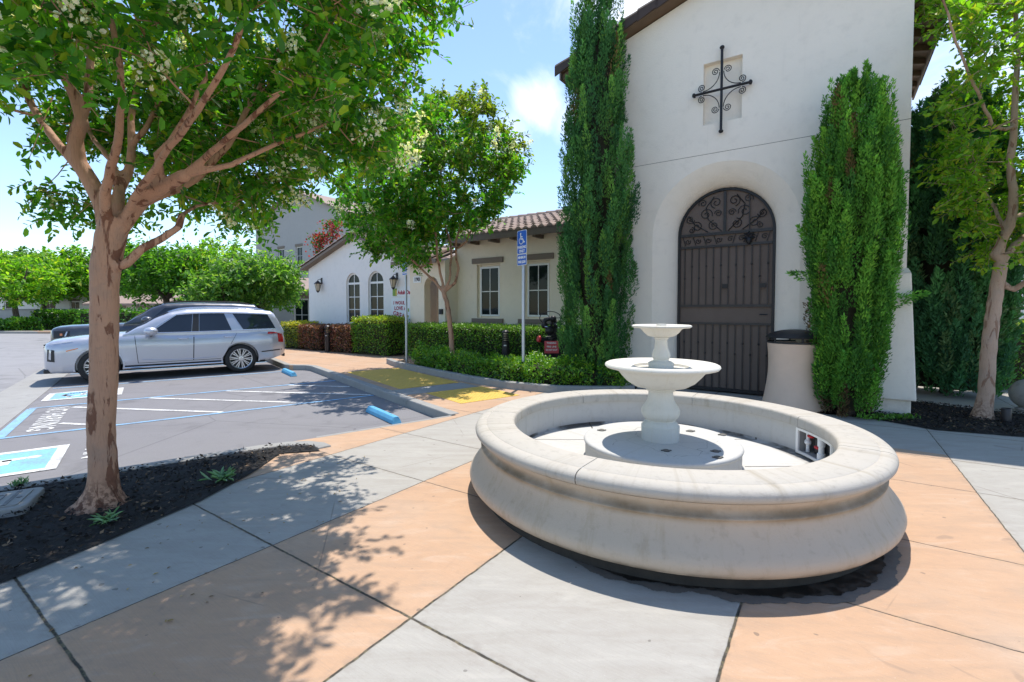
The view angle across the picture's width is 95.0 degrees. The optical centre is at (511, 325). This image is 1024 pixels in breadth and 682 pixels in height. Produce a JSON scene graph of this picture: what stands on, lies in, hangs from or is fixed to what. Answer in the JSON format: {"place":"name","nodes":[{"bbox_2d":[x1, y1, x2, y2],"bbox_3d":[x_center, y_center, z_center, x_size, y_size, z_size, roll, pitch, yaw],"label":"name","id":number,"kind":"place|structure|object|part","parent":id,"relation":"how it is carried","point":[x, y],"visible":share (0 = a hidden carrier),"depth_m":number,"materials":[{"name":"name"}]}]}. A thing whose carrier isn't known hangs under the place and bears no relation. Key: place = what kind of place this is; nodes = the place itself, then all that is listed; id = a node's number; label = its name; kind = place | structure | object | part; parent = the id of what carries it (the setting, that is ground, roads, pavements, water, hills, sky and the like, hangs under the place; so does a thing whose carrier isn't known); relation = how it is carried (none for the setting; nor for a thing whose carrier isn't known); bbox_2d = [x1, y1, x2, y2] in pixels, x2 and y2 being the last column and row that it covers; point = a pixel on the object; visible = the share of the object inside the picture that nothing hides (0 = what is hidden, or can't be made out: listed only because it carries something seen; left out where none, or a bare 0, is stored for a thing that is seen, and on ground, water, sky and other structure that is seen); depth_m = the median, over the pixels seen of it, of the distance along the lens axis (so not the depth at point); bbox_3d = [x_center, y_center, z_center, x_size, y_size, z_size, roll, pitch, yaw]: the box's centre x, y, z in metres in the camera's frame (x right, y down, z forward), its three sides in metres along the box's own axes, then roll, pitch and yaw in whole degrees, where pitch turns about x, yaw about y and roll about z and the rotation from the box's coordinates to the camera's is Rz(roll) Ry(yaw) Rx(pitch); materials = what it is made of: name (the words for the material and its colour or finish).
{"place":"outdoors","nodes":[
{"label":"outdoors","id":0,"kind":"place"},
{"bbox_2d":[0,330,433,485],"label":"ground","id":1,"kind":"structure","parent":0,"point":[21,356],"depth_m":7.94,"materials":[{"name":"grey asphalt"}]},
{"bbox_2d":[0,248,11,261],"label":"broadleaf tree","id":2,"kind":"object","parent":1,"relation":"on","point":[3,255],"visible":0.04,"depth_m":50.29,"materials":[{"name":"green plant"}]},
{"bbox_2d":[0,316,45,330],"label":"hedge","id":3,"kind":"object","parent":1,"relation":"on","point":[21,323],"visible":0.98,"depth_m":34.59,"materials":[{"name":"green plant"}]},
{"bbox_2d":[0,331,50,333],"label":"traffic island","id":4,"kind":"structure","parent":1,"relation":"on","point":[25,332],"depth_m":33.05,"materials":[{"name":"concrete"}]},
{"bbox_2d":[0,368,67,428],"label":"gutter","id":5,"kind":"object","parent":1,"relation":"on","point":[16,399],"depth_m":9.70,"materials":[{"name":"concrete"}]},
{"bbox_2d":[8,246,60,260],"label":"broadleaf tree","id":6,"kind":"object","parent":1,"relation":"on","point":[19,249],"visible":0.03,"depth_m":52.78,"materials":[{"name":"green plant"}]},
{"bbox_2d":[0,444,69,476],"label":"access symbol","id":7,"kind":"object","parent":1,"relation":"on","point":[28,461],"visible":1,"depth_m":5.36,"materials":[{"name":"blue paint"}]},
{"bbox_2d":[0,250,74,317],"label":"broadleaf tree","id":8,"kind":"object","parent":1,"relation":"on","point":[12,292],"visible":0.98,"depth_m":35.86,"materials":[{"name":"green plant"}]},
{"bbox_2d":[0,309,82,318],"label":"garden wall","id":9,"kind":"structure","parent":1,"relation":"on","point":[5,313],"depth_m":40.29,"materials":[{"name":"grey paint"}]},
{"bbox_2d":[2,251,88,308],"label":"broadleaf tree","id":10,"kind":"object","parent":1,"relation":"on","point":[72,272],"visible":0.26,"depth_m":40.95,"materials":[{"name":"green plant"}]},
{"bbox_2d":[26,406,70,431],"bbox_3d":[-7.341,1.468,7.471,0.293,0.001,2.009,-2,3,-38],"label":"pavement lettering","id":11,"kind":"object","parent":1,"relation":"on","point":[47,417],"visible":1,"depth_m":7.34,"materials":[{"name":"white paint"}]},
{"bbox_2d":[8,244,91,302],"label":"broadleaf tree","id":12,"kind":"object","parent":1,"relation":"on","point":[74,256],"visible":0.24,"depth_m":41.88,"materials":[{"name":"green plant"}]},
{"bbox_2d":[30,308,86,329],"bbox_3d":[-37.795,-0.494,39.397,4.222,1.924,2.005,0,2,0],"label":"hedge","id":13,"kind":"object","parent":1,"relation":"on","point":[52,318],"visible":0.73,"depth_m":38.72,"materials":[{"name":"green plant"}]},
{"bbox_2d":[0,283,133,308],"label":"house","id":14,"kind":"structure","parent":1,"relation":"on","point":[74,303],"depth_m":42.97,"materials":[{"name":"white paint"}]},
{"bbox_2d":[2,299,11,308],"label":"window","id":15,"kind":"structure","parent":14,"relation":"in","point":[6,304],"depth_m":43.06,"materials":[{"name":"white plastic"}]},
{"bbox_2d":[46,300,55,308],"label":"window","id":16,"kind":"structure","parent":14,"relation":"in","point":[50,306],"depth_m":43.07,"materials":[{"name":"grey glass"}]},
{"bbox_2d":[68,299,79,308],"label":"window","id":17,"kind":"structure","parent":14,"relation":"in","point":[74,304],"depth_m":43.06,"materials":[{"name":"grey glass"}]},
{"bbox_2d":[41,387,123,400],"bbox_3d":[-8.680,1.395,9.552,1.170,0.002,1.050,-2,3,-38],"label":"access symbol","id":18,"kind":"object","parent":1,"relation":"on","point":[65,395],"visible":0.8,"depth_m":9.38,"materials":[{"name":"white paint"}]},
{"bbox_2d":[55,238,163,297],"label":"broadleaf tree","id":19,"kind":"object","parent":1,"relation":"on","point":[66,250],"visible":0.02,"depth_m":43.31,"materials":[{"name":"green plant"}]},
{"bbox_2d":[74,304,148,323],"bbox_3d":[-17.811,-0.057,24.345,9.111,2.126,2.402,0,2,0],"label":"hedge","id":20,"kind":"object","parent":1,"relation":"on","point":[128,314],"visible":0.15,"depth_m":23.74,"materials":[{"name":"green plant"}]},
{"bbox_2d":[82,294,193,312],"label":"garage block","id":21,"kind":"structure","parent":1,"relation":"on","point":[125,303],"depth_m":36.97,"materials":[{"name":"beige paint"}]},
{"bbox_2d":[87,234,212,309],"bbox_3d":[-21.636,-2.405,28.907,6.754,6.333,7.468,0,2,0],"label":"broadleaf tree","id":22,"kind":"object","parent":1,"relation":"on","point":[140,273],"visible":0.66,"depth_m":27.25,"materials":[{"name":"green plant"}]},
{"bbox_2d":[51,301,257,340],"bbox_3d":[-10.938,0.212,15.008,5.322,1.989,2.527,-2,3,-38],"label":"parked car","id":23,"kind":"object","parent":1,"relation":"on","point":[62,331],"visible":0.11,"depth_m":14.00,"materials":[{"name":"grey paint"}]},
{"bbox_2d":[43,306,284,380],"bbox_3d":[-9.025,0.390,12.662,5.022,1.797,2.502,-2,3,-38],"label":"parked car","id":24,"kind":"object","parent":1,"relation":"on","point":[239,339],"visible":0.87,"depth_m":12.10,"materials":[{"name":"silver metal"}]},
{"bbox_3d":[-8.695,0.556,11.772,1.204,0.711,0.181,-2,3,-38],"label":"door","id":25,"kind":"part","parent":24,"relation":"part of","materials":[{"name":"silver metal"}]},
{"bbox_3d":[-7.838,0.541,12.427,1.004,0.696,0.168,-2,3,-38],"label":"door","id":26,"kind":"part","parent":24,"relation":"part of","materials":[{"name":"silver metal"}]},
{"bbox_2d":[0,441,330,490],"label":"kerb","id":27,"kind":"structure","parent":1,"relation":"on","point":[320,445],"depth_m":4.96,"materials":[{"name":"concrete"}]},
{"bbox_2d":[7,476,28,486],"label":"weed","id":28,"kind":"object","parent":27,"relation":"on","point":[16,482],"visible":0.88,"depth_m":4.19,"materials":[{"name":"green plant"}]},
{"bbox_2d":[148,240,207,292],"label":"broadleaf tree","id":29,"kind":"object","parent":1,"relation":"on","point":[177,243],"visible":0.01,"depth_m":49.19,"materials":[{"name":"green plant"}]},
{"bbox_2d":[0,362,373,438],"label":"bay lines","id":30,"kind":"object","parent":1,"relation":"on","point":[11,426],"visible":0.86,"depth_m":7.84,"materials":[{"name":"white paint"}]},
{"bbox_2d":[59,385,371,424],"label":"hatch lines","id":31,"kind":"object","parent":1,"relation":"on","point":[221,400],"visible":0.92,"depth_m":8.87,"materials":[{"name":"white paint"}]},
{"bbox_2d":[159,235,282,299],"bbox_3d":[-19.174,-2.651,30.857,7.197,6.658,7.699,0,2,0],"label":"broadleaf tree","id":32,"kind":"object","parent":1,"relation":"on","point":[212,248],"visible":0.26,"depth_m":29.36,"materials":[{"name":"green plant"}]},
{"bbox_2d":[161,255,281,305],"bbox_3d":[-13.459,-1.156,22.501,4.578,4.212,4.478,0,2,0],"label":"broadleaf tree","id":33,"kind":"object","parent":1,"relation":"on","point":[200,289],"visible":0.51,"depth_m":21.37,"materials":[{"name":"green plant"}]},
{"bbox_2d":[199,241,308,313],"bbox_3d":[-12.654,-1.685,23.543,4.934,5.200,6.128,0,2,0],"label":"broadleaf tree","id":34,"kind":"object","parent":1,"relation":"on","point":[289,287],"visible":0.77,"depth_m":22.47,"materials":[{"name":"green plant"}]},
{"bbox_2d":[281,368,296,376],"bbox_3d":[-5.931,1.241,12.473,0.146,0.108,1.112,-2,3,-38],"label":"wheel stop","id":35,"kind":"object","parent":1,"relation":"on","point":[288,372],"visible":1,"depth_m":12.28,"materials":[{"name":"blue paint"}]},
{"bbox_2d":[304,232,336,256],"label":"bougainvillea","id":36,"kind":"object","parent":1,"relation":"on","point":[320,246],"visible":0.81,"depth_m":23.69,"materials":[{"name":"red plant"}]},
{"bbox_2d":[315,219,346,245],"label":"bougainvillea","id":37,"kind":"object","parent":1,"relation":"on","point":[331,225],"visible":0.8,"depth_m":23.71,"materials":[{"name":"red plant"}]},
{"bbox_2d":[265,358,458,417],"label":"kerb","id":38,"kind":"structure","parent":1,"relation":"on","point":[427,408],"depth_m":9.38,"materials":[{"name":"concrete"}]},
{"bbox_2d":[316,415,450,437],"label":"kerb","id":39,"kind":"structure","parent":1,"relation":"on","point":[381,426],"depth_m":6.33,"materials":[{"name":"concrete"}]},
{"bbox_2d":[366,405,400,423],"bbox_3d":[-2.068,1.415,7.499,0.146,0.108,1.112,-2,3,-38],"label":"wheel stop","id":40,"kind":"object","parent":1,"relation":"on","point":[386,416],"visible":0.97,"depth_m":7.36,"materials":[{"name":"blue paint"}]},
{"bbox_2d":[262,278,308,336],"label":"house","id":41,"kind":"structure","parent":0,"point":[299,314],"depth_m":27.55,"materials":[{"name":"grey paint"}]},
{"bbox_2d":[294,294,308,320],"bbox_3d":[-12.350,-0.736,27.536,1.060,2.150,0.190,0,2,0],"label":"window","id":42,"kind":"structure","parent":41,"relation":"in","point":[302,313],"depth_m":27.59,"materials":[{"name":"glass"}]},
{"bbox_2d":[249,189,441,277],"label":"apartment block","id":43,"kind":"structure","parent":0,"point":[295,227],"depth_m":42.50,"materials":[{"name":"grey paint"}]},
{"bbox_2d":[277,246,284,263],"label":"window","id":44,"kind":"structure","parent":43,"relation":"in","point":[279,247],"depth_m":44.29,"materials":[{"name":"white plastic"}]},
{"bbox_2d":[295,243,302,264],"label":"window","id":45,"kind":"structure","parent":43,"relation":"in","point":[299,249],"depth_m":42.71,"materials":[{"name":"white plastic"}]},
{"bbox_2d":[391,207,580,325],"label":"wing building","id":46,"kind":"structure","parent":0,"point":[486,288],"depth_m":15.34,"materials":[{"name":"beige paint"}]},
{"bbox_2d":[471,256,503,322],"bbox_3d":[-0.787,-1.159,15.576,1.280,2.150,0.212,1,2,34],"label":"window","id":47,"kind":"structure","parent":46,"relation":"in","point":[488,275],"depth_m":15.60,"materials":[{"name":"white glass"}]},
{"bbox_2d":[518,253,553,323],"bbox_3d":[0.759,-1.123,14.525,1.260,2.150,0.212,1,2,34],"label":"window","id":48,"kind":"structure","parent":46,"relation":"in","point":[537,273],"depth_m":14.54,"materials":[{"name":"white glass"}]},
{"bbox_2d":[0,347,1023,681],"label":"pavement","id":49,"kind":"structure","parent":0,"point":[412,557],"depth_m":2.61,"materials":[{"name":"concrete"}]},
{"bbox_2d":[0,443,319,581],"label":"mulch","id":50,"kind":"object","parent":49,"relation":"on","point":[45,529],"visible":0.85,"depth_m":3.76,"materials":[{"name":"black soil"}]},
{"bbox_2d":[0,487,44,517],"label":"utility box","id":51,"kind":"object","parent":50,"relation":"on","point":[17,500],"visible":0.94,"depth_m":3.75,"materials":[{"name":"concrete"}]},
{"bbox_2d":[86,506,124,526],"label":"weed","id":52,"kind":"object","parent":50,"relation":"on","point":[105,519],"visible":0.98,"depth_m":3.48,"materials":[{"name":"green plant"}]},
{"bbox_2d":[198,466,236,482],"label":"weed","id":53,"kind":"object","parent":50,"relation":"on","point":[221,475],"visible":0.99,"depth_m":4.34,"materials":[{"name":"green plant"}]},
{"bbox_2d":[19,452,364,676],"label":"fallen leaves","id":54,"kind":"object","parent":49,"relation":"on","point":[170,566],"visible":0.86,"depth_m":2.89,"materials":[{"name":"brown plant"}]},
{"bbox_2d":[0,0,477,514],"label":"crape myrtle","id":55,"kind":"object","parent":49,"relation":"on","point":[243,100],"visible":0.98,"depth_m":3.71,"materials":[{"name":"green plant"}]},
{"bbox_2d":[324,325,329,351],"bbox_3d":[-6.850,0.492,17.428,0.230,1.000,0.230,0,2,0],"label":"bollard","id":56,"kind":"object","parent":49,"relation":"on","point":[327,341],"visible":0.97,"depth_m":17.35,"materials":[{"name":"brown metal"}]},
{"bbox_2d":[323,322,357,352],"bbox_3d":[-6.130,0.439,17.567,1.630,1.147,1.188,1,2,32],"label":"clipped shrub","id":57,"kind":"object","parent":49,"relation":"on","point":[341,337],"visible":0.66,"depth_m":17.13,"materials":[{"name":"brown plant"}]},
{"bbox_2d":[285,346,403,354],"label":"mulch","id":58,"kind":"object","parent":49,"relation":"on","point":[331,350],"visible":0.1,"depth_m":18.06,"materials":[{"name":"brown plant"}]},
{"bbox_2d":[280,320,321,348],"bbox_3d":[-8.756,0.344,19.413,1.518,1.158,1.267,1,2,34],"label":"clipped shrub","id":59,"kind":"object","parent":58,"relation":"on","point":[291,333],"visible":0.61,"depth_m":19.01,"materials":[{"name":"green plant"}]},
{"bbox_2d":[297,322,331,350],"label":"clipped shrub","id":60,"kind":"object","parent":58,"relation":"on","point":[313,336],"visible":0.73,"depth_m":18.19,"materials":[{"name":"brown plant"}]},
{"bbox_2d":[299,231,454,352],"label":"gable building","id":61,"kind":"structure","parent":49,"relation":"on","point":[353,285],"depth_m":18.95,"materials":[{"name":"white paint"}]},
{"bbox_2d":[314,278,322,291],"bbox_3d":[-8.190,-1.689,19.856,0.274,0.650,0.382,0,2,10],"label":"wall lamp","id":62,"kind":"object","parent":61,"relation":"attached to","point":[317,283],"visible":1,"depth_m":19.77,"materials":[{"name":"brown metal"}]},
{"bbox_2d":[348,273,359,323],"bbox_3d":[-6.329,-1.080,18.902,0.834,2.034,0.060,1,2,34],"label":"window","id":63,"kind":"structure","parent":61,"relation":"in","point":[353,280],"depth_m":18.93,"materials":[{"name":"white plastic"}]},
{"bbox_2d":[369,271,383,315],"bbox_3d":[-5.188,-1.063,18.126,0.874,2.054,0.060,1,2,34],"label":"window","id":64,"kind":"structure","parent":61,"relation":"in","point":[376,279],"depth_m":18.13,"materials":[{"name":"white plastic"}]},
{"bbox_2d":[390,273,397,289],"bbox_3d":[-4.317,-1.617,17.222,0.382,0.650,0.274,-1,2,-32],"label":"wall lamp","id":65,"kind":"object","parent":61,"relation":"attached to","point":[393,279],"visible":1,"depth_m":17.15,"materials":[{"name":"brown metal"}]},
{"bbox_2d":[391,298,409,322],"bbox_3d":[-4.030,-0.477,17.234,1.140,1.050,0.023,1,2,34],"label":"poster","id":66,"kind":"object","parent":61,"relation":"attached to","point":[397,306],"visible":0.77,"depth_m":17.28,"materials":[{"name":"paper"}]},
{"bbox_2d":[392,286,409,296],"bbox_3d":[-4.014,-1.241,17.195,1.100,0.360,0.025,1,2,34],"label":"banner","id":67,"kind":"object","parent":61,"relation":"attached to","point":[398,291],"visible":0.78,"depth_m":17.25,"materials":[{"name":"white"}]},
{"bbox_2d":[350,314,409,355],"bbox_3d":[-4.677,0.313,16.603,2.044,1.457,1.306,1,2,35],"label":"clipped shrub","id":68,"kind":"object","parent":49,"relation":"on","point":[382,335],"visible":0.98,"depth_m":16.19,"materials":[{"name":"green plant"}]},
{"bbox_2d":[348,368,457,388],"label":"tactile paving","id":69,"kind":"structure","parent":49,"relation":"on","point":[399,378],"depth_m":10.77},
{"bbox_2d":[319,78,535,354],"bbox_3d":[-2.164,-2.454,11.767,5.499,7.391,5.547,0,2,0],"label":"crape myrtle","id":70,"kind":"object","parent":49,"relation":"on","point":[402,231],"visible":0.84,"depth_m":10.70,"materials":[{"name":"green plant"}]},
{"bbox_2d":[392,382,477,394],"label":"ramp","id":71,"kind":"structure","parent":49,"relation":"on","point":[426,389],"depth_m":9.42,"materials":[{"name":"concrete"}]},
{"bbox_2d":[427,386,517,403],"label":"tactile paving","id":72,"kind":"structure","parent":49,"relation":"on","point":[471,394],"depth_m":8.75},
{"bbox_2d":[403,321,580,364],"bbox_3d":[-0.425,0.520,13.855,7.058,1.240,1.191,1,2,34],"label":"clipped hedge","id":73,"kind":"object","parent":49,"relation":"on","point":[484,338],"visible":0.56,"depth_m":13.76,"materials":[{"name":"green plant"}]},
{"bbox_2d":[386,358,634,392],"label":"kerb","id":74,"kind":"structure","parent":49,"relation":"on","point":[526,386],"depth_m":9.59,"materials":[{"name":"concrete"}]},
{"bbox_2d":[398,357,636,388],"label":"mulch","id":75,"kind":"object","parent":49,"relation":"on","point":[410,360],"visible":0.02,"depth_m":13.95,"materials":[{"name":"brown plant"}]},
{"bbox_2d":[402,256,407,362],"bbox_3d":[-3.034,-0.515,13.437,0.077,3.292,0.310,-2,3,-38],"label":"parking sign","id":76,"kind":"object","parent":75,"relation":"on","point":[406,333],"visible":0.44,"depth_m":13.43,"materials":[{"name":"metal"}]},
{"bbox_2d":[502,330,508,356],"bbox_3d":[-0.168,0.643,12.380,0.230,1.050,0.230,0,2,0],"label":"bollard","id":77,"kind":"object","parent":75,"relation":"on","point":[505,344],"visible":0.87,"depth_m":12.30,"materials":[{"name":"brown metal"}]},
{"bbox_2d":[408,340,630,388],"bbox_3d":[-0.364,0.842,10.825,6.477,0.789,1.826,2,3,41],"label":"hedge","id":78,"kind":"object","parent":75,"relation":"on","point":[508,368],"visible":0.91,"depth_m":9.71,"materials":[{"name":"green plant"}]},
{"bbox_2d":[517,230,526,361],"bbox_3d":[0.231,-0.349,9.690,0.077,3.222,0.310,-2,3,-38],"label":"parking sign","id":79,"kind":"object","parent":75,"relation":"on","point":[522,246],"visible":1,"depth_m":9.66,"materials":[{"name":"metal"}]},
{"bbox_2d":[536,311,565,365],"bbox_3d":[0.989,0.420,11.627,0.774,1.550,0.385,0,2,0],"label":"sprinkler valve","id":80,"kind":"object","parent":75,"relation":"on","point":[551,347],"visible":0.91,"depth_m":11.49,"materials":[{"name":"black metal"}]},
{"bbox_2d":[555,0,640,385],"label":"italian cypress","id":81,"kind":"object","parent":75,"relation":"on","point":[595,263],"visible":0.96,"depth_m":9.02,"materials":[{"name":"green plant"}]},
{"bbox_2d":[470,324,906,588],"bbox_3d":[1.346,0.720,4.253,3.447,1.465,3.447,0,2,0],"label":"fountain","id":82,"kind":"object","parent":49,"relation":"on","point":[659,478],"visible":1,"depth_m":3.00,"materials":[{"name":"stone"}]},
{"bbox_2d":[572,545,902,603],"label":"water","id":83,"kind":"structure","parent":49,"relation":"on","point":[887,579],"depth_m":2.67,"materials":[{"name":"liquid"}]},
{"bbox_2d":[555,0,947,414],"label":"chapel","id":84,"kind":"structure","parent":49,"relation":"on","point":[717,253],"depth_m":8.62,"materials":[{"name":"paint"}]},
{"bbox_2d":[692,45,752,132],"bbox_3d":[3.766,-4.237,8.432,1.006,1.547,0.124,1,2,34],"label":"wrought iron cross","id":85,"kind":"object","parent":84,"relation":"attached to","point":[721,88],"visible":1,"depth_m":8.41,"materials":[{"name":"black metal"}]},
{"bbox_2d":[677,187,775,394],"bbox_3d":[4.015,-0.666,8.906,1.698,3.849,0.137,1,2,34],"label":"door","id":86,"kind":"structure","parent":84,"relation":"in","point":[727,237],"depth_m":8.88,"materials":[{"name":"black metal"}]},
{"bbox_2d":[762,329,829,412],"bbox_3d":[4.620,0.699,7.649,0.950,1.270,0.950,0,2,0],"label":"litter bin","id":87,"kind":"object","parent":49,"relation":"on","point":[789,381],"visible":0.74,"depth_m":7.34,"materials":[{"name":"beige concrete"}]},
{"bbox_2d":[786,57,931,418],"bbox_3d":[5.061,-1.223,6.848,1.585,5.272,1.602,2,3,44],"label":"italian cypress","id":88,"kind":"object","parent":49,"relation":"on","point":[854,223],"visible":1,"depth_m":6.69,"materials":[{"name":"green plant"}]},
{"bbox_2d":[817,399,1023,436],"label":"mulch","id":89,"kind":"object","parent":49,"relation":"on","point":[937,416],"visible":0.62,"depth_m":6.64,"materials":[{"name":"brown plant"}]},
{"bbox_2d":[843,412,920,420],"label":"ground cover","id":90,"kind":"object","parent":89,"relation":"on","point":[893,415],"visible":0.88,"depth_m":6.77,"materials":[{"name":"green plant"}]},
{"bbox_2d":[913,0,1023,419],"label":"crape myrtle","id":91,"kind":"object","parent":89,"relation":"on","point":[974,15],"visible":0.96,"depth_m":6.72,"materials":[{"name":"green plant"}]},
{"bbox_2d":[1000,407,1011,421],"bbox_3d":[6.980,1.279,6.629,0.110,0.220,0.108,0,2,0],"label":"uplight","id":92,"kind":"object","parent":89,"relation":"on","point":[1006,414],"visible":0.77,"depth_m":6.59,"materials":[{"name":"grey metal"}]},
{"bbox_2d":[907,80,1023,396],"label":"italian cypress","id":93,"kind":"object","parent":49,"relation":"on","point":[949,311],"visible":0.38,"depth_m":8.26,"materials":[{"name":"green plant"}]},
{"bbox_2d":[981,318,1023,388],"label":"clipped hedge","id":94,"kind":"object","parent":49,"relation":"on","point":[1019,365],"visible":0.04,"depth_m":9.28,"materials":[{"name":"green plant"}]},
{"bbox_2d":[0,0,1023,260],"label":"sky","id":95,"kind":"structure","parent":0,"point":[516,46],"materials":[{"name":"blue"}]},
{"bbox_2d":[1008,379,1023,411],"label":"ball bollard","id":96,"kind":"object","parent":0,"point":[1016,392],"visible":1,"depth_m":7.34,"materials":[{"name":"concrete"}]}
]}

